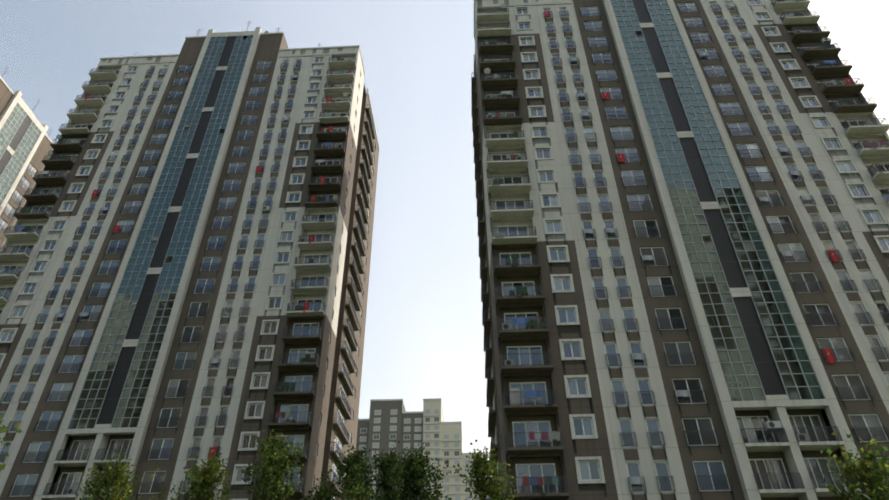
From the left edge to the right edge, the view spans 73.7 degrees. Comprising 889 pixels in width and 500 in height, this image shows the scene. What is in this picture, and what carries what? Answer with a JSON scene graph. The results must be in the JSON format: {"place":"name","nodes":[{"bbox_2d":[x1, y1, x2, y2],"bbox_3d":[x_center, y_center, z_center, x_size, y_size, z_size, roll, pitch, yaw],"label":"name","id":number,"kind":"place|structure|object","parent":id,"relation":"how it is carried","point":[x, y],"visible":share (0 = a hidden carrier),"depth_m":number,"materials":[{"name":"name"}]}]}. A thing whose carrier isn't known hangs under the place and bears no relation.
{"place":"outdoors","nodes":[
{"label":"outdoors","id":0,"kind":"place"},
{"bbox_2d":[0,0,888,464],"bbox_3d":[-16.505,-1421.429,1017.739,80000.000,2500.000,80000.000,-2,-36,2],"label":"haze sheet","id":1,"kind":"object","parent":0,"point":[460,394],"depth_m":4132.99,"materials":[{"name":"white"}]},
{"bbox_2d":[0,0,888,418],"label":"sky","id":2,"kind":"structure","parent":0,"point":[69,47],"materials":[{"name":"blue"}]},
{"label":"ground","id":3,"kind":"structure","parent":0,"visible":0},
{"bbox_2d":[0,414,21,469],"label":"tree","id":4,"kind":"object","parent":3,"relation":"on","point":[2,430],"visible":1,"depth_m":10.01,"materials":[{"name":"green plant"}]},
{"bbox_2d":[0,68,52,249],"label":"tower","id":5,"kind":"structure","parent":3,"relation":"on","point":[25,143],"depth_m":98.46,"materials":[{"name":"white concrete"}]},
{"bbox_2d":[75,450,143,499],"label":"tree","id":6,"kind":"object","parent":3,"relation":"on","point":[112,476],"visible":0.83,"depth_m":18.13,"materials":[{"name":"green plant"}]},
{"bbox_2d":[76,473,151,499],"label":"tree","id":7,"kind":"object","parent":3,"relation":"on","point":[117,496],"visible":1,"depth_m":16.69,"materials":[{"name":"green plant"}]},
{"bbox_2d":[0,21,379,499],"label":"tower","id":8,"kind":"structure","parent":3,"relation":"on","point":[185,255],"depth_m":68.18,"materials":[{"name":"white concrete"}]},
{"bbox_2d":[149,450,232,499],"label":"tree","id":9,"kind":"object","parent":3,"relation":"on","point":[205,478],"visible":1,"depth_m":19.55,"materials":[{"name":"green plant"}]},
{"bbox_2d":[236,428,307,499],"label":"tree","id":10,"kind":"object","parent":3,"relation":"on","point":[275,466],"visible":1,"depth_m":19.67,"materials":[{"name":"green plant"}]},
{"bbox_2d":[299,477,337,499],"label":"tree","id":11,"kind":"object","parent":3,"relation":"on","point":[323,493],"visible":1,"depth_m":21.04,"materials":[{"name":"green plant"}]},
{"bbox_2d":[315,442,380,499],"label":"tree","id":12,"kind":"object","parent":3,"relation":"on","point":[355,470],"visible":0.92,"depth_m":22.25,"materials":[{"name":"green plant"}]},
{"bbox_2d":[339,484,382,499],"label":"tree","id":13,"kind":"object","parent":3,"relation":"on","point":[366,495],"visible":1,"depth_m":20.00,"materials":[{"name":"green plant"}]},
{"bbox_2d":[365,441,408,499],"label":"tree","id":14,"kind":"object","parent":3,"relation":"on","point":[387,464],"visible":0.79,"depth_m":23.22,"materials":[{"name":"green plant"}]},
{"bbox_2d":[386,442,451,499],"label":"tree","id":15,"kind":"object","parent":3,"relation":"on","point":[416,476],"visible":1,"depth_m":21.36,"materials":[{"name":"green plant"}]},
{"bbox_2d":[356,398,491,499],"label":"block","id":16,"kind":"structure","parent":3,"relation":"on","point":[387,424],"depth_m":212.41,"materials":[{"name":"white concrete"}]},
{"bbox_2d":[453,439,522,499],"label":"tree","id":17,"kind":"object","parent":3,"relation":"on","point":[482,469],"visible":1,"depth_m":18.12,"materials":[{"name":"green plant"}]},
{"bbox_2d":[471,0,888,499],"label":"tower","id":18,"kind":"structure","parent":3,"relation":"on","point":[683,218],"depth_m":50.81,"materials":[{"name":"white concrete"}]},
{"bbox_2d":[820,430,888,499],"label":"tree","id":19,"kind":"object","parent":3,"relation":"on","point":[867,471],"visible":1,"depth_m":12.15,"materials":[{"name":"green plant"}]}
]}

